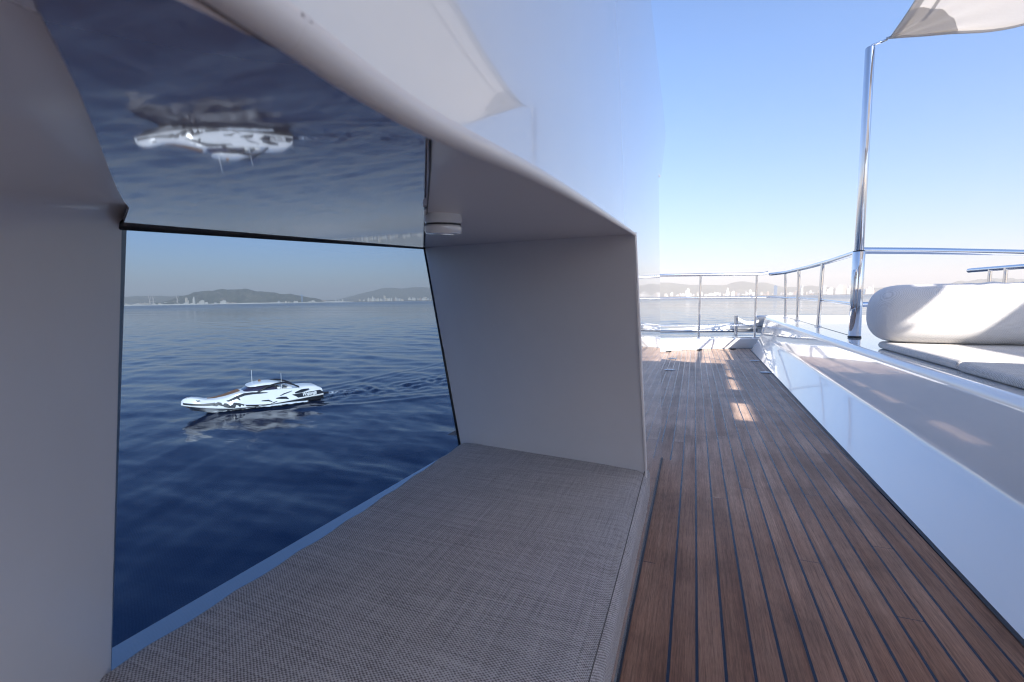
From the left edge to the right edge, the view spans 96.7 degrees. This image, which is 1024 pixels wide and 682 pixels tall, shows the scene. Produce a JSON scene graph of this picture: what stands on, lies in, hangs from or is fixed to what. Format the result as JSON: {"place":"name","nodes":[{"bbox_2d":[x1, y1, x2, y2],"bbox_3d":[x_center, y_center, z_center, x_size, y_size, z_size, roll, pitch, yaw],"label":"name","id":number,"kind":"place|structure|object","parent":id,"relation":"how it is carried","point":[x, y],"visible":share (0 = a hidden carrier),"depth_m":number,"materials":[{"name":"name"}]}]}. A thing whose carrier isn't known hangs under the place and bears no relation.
{"place":"outdoors","nodes":[
{"label":"outdoors","id":0,"kind":"place"},
{"bbox_2d":[660,294,872,337],"bbox_3d":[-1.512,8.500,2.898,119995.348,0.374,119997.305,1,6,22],"label":"sea","id":1,"kind":"structure","parent":0,"point":[685,311],"depth_m":268.39,"materials":[{"name":"blue liquid"}]},
{"bbox_2d":[660,292,873,296],"bbox_3d":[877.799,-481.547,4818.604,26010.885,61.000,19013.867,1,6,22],"label":"land","id":2,"kind":"structure","parent":0,"point":[770,294],"depth_m":5195.67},
{"bbox_2d":[685,288,689,296],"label":"tower block","id":3,"kind":"structure","parent":2,"relation":"on","point":[687,291],"depth_m":4957.02,"materials":[{"name":"white concrete"}]},
{"bbox_2d":[827,287,832,293],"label":"tower block","id":4,"kind":"structure","parent":2,"relation":"on","point":[830,290],"depth_m":4358.08,"materials":[{"name":"white concrete"}]},
{"bbox_2d":[835,285,842,293],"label":"tower block","id":5,"kind":"structure","parent":2,"relation":"on","point":[839,288],"depth_m":4318.00,"materials":[{"name":"white concrete"}]},
{"bbox_2d":[842,285,846,293],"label":"tower block","id":6,"kind":"structure","parent":2,"relation":"on","point":[844,290],"depth_m":4292.98,"materials":[{"name":"white concrete"}]},
{"bbox_2d":[865,286,870,293],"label":"tower block","id":7,"kind":"structure","parent":2,"relation":"on","point":[868,290],"depth_m":4187.05,"materials":[{"name":"white concrete"}]},
{"bbox_2d":[660,281,884,294],"bbox_3d":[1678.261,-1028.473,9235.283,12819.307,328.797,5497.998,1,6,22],"label":"hills","id":8,"kind":"structure","parent":0,"point":[741,287],"depth_m":8673.13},
{"bbox_2d":[651,0,1023,288],"label":"sky","id":9,"kind":"structure","parent":0,"point":[762,99],"materials":[{"name":"blue"}]},
{"bbox_2d":[951,278,1023,283],"bbox_3d":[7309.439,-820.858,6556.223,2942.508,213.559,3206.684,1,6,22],"label":"hills","id":10,"kind":"structure","parent":0,"point":[1011,280],"depth_m":6453.03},
{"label":"deck slab","id":11,"kind":"structure","parent":0,"visible":0},
{"bbox_2d":[0,0,665,681],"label":"cabin wall","id":12,"kind":"structure","parent":11,"relation":"on","point":[256,320],"depth_m":0.68,"materials":[{"name":"white-grey paint"},{"name":"dark mirror lacquer"}]},
{"bbox_2d":[111,230,458,670],"bbox_3d":[-0.413,0.123,1.339,0.223,0.941,1.416,0,5,12],"label":"window pane","id":13,"kind":"structure","parent":12,"relation":"in","point":[271,393],"depth_m":0.96,"materials":[{"name":"clear glass"}]},
{"bbox_2d":[100,443,649,681],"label":"seat cushion","id":14,"kind":"object","parent":12,"relation":"in","point":[467,562],"visible":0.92,"depth_m":0.90,"materials":[{"name":"grey fabric"}]},
{"bbox_2d":[424,212,462,235],"bbox_3d":[-0.113,-0.192,0.749,0.062,0.035,0.062,4,11,21],"label":"ceiling light","id":15,"kind":"object","parent":12,"relation":"attached to","point":[442,224],"visible":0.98,"depth_m":0.72,"materials":[{"name":"white metal"}]},
{"bbox_2d":[661,336,759,351],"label":"bow kerb","id":16,"kind":"structure","parent":11,"relation":"on","point":[669,344],"depth_m":6.81,"materials":[{"name":"white paint"}]},
{"bbox_2d":[660,271,768,337],"bbox_3d":[2.450,-0.533,6.907,2.720,0.990,0.065,0,5,5],"label":"bow railing","id":17,"kind":"object","parent":16,"relation":"on","point":[700,275],"visible":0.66,"depth_m":6.83,"materials":[{"name":"silver metal"}]},
{"bbox_2d":[619,349,1023,681],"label":"deck","id":18,"kind":"structure","parent":11,"relation":"on","point":[787,541],"depth_m":1.34,"materials":[{"name":"brown wood"}]},
{"bbox_2d":[751,315,1023,645],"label":"white coaming","id":19,"kind":"object","parent":11,"relation":"on","point":[934,452],"visible":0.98,"depth_m":1.76,"materials":[{"name":"white paint"}]},
{"bbox_2d":[734,315,767,335],"bbox_3d":[3.914,-0.076,7.348,0.624,0.675,0.300,1,6,22],"label":"bow roller","id":20,"kind":"object","parent":19,"relation":"attached to","point":[759,320],"visible":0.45,"depth_m":7.27,"materials":[{"name":"silver metal"}]},
{"bbox_2d":[660,323,761,331],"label":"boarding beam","id":21,"kind":"structure","parent":20,"relation":"attached to","point":[718,328],"depth_m":7.52,"materials":[{"name":"metal"}]},
{"bbox_2d":[767,251,852,326],"bbox_3d":[3.182,-0.511,4.984,0.212,0.642,3.628,1,6,22],"label":"coaming railing","id":22,"kind":"object","parent":19,"relation":"on","point":[821,264],"visible":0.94,"depth_m":4.68,"materials":[{"name":"silver metal"}]},
{"bbox_2d":[847,38,887,337],"bbox_3d":[2.493,-1.041,3.202,0.132,2.044,0.101,4,7,45],"label":"awning pole","id":23,"kind":"object","parent":19,"relation":"on","point":[856,290],"visible":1,"depth_m":3.20,"materials":[{"name":"silver metal"}]},
{"bbox_2d":[863,247,1023,306],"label":"cross railing","id":24,"kind":"object","parent":23,"relation":"attached to","point":[933,251],"visible":0.48,"depth_m":3.33,"materials":[{"name":"silver metal"}]},
{"bbox_2d":[886,0,1023,38],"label":"awning","id":25,"kind":"object","parent":23,"relation":"attached to","point":[922,18],"visible":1,"depth_m":2.70,"materials":[{"name":"white fabric"}]},
{"bbox_2d":[878,341,1023,369],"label":"sunbed pad","id":26,"kind":"object","parent":19,"relation":"on","point":[954,356],"visible":0.81,"depth_m":2.12,"materials":[{"name":"fabric"}]},
{"bbox_2d":[866,282,1023,344],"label":"bolster","id":27,"kind":"object","parent":26,"relation":"on","point":[988,313],"visible":0.97,"depth_m":2.37,"materials":[{"name":"white fabric"}]},
{"bbox_2d":[958,362,1023,388],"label":"sunbed pad","id":28,"kind":"object","parent":19,"relation":"on","point":[1011,374],"visible":1,"depth_m":1.64,"materials":[{"name":"fabric"}]},
{"bbox_2d":[966,264,1023,282],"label":"starboard railing","id":29,"kind":"object","parent":19,"relation":"on","point":[1005,268],"visible":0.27,"depth_m":5.82,"materials":[{"name":"silver metal"}]}
]}

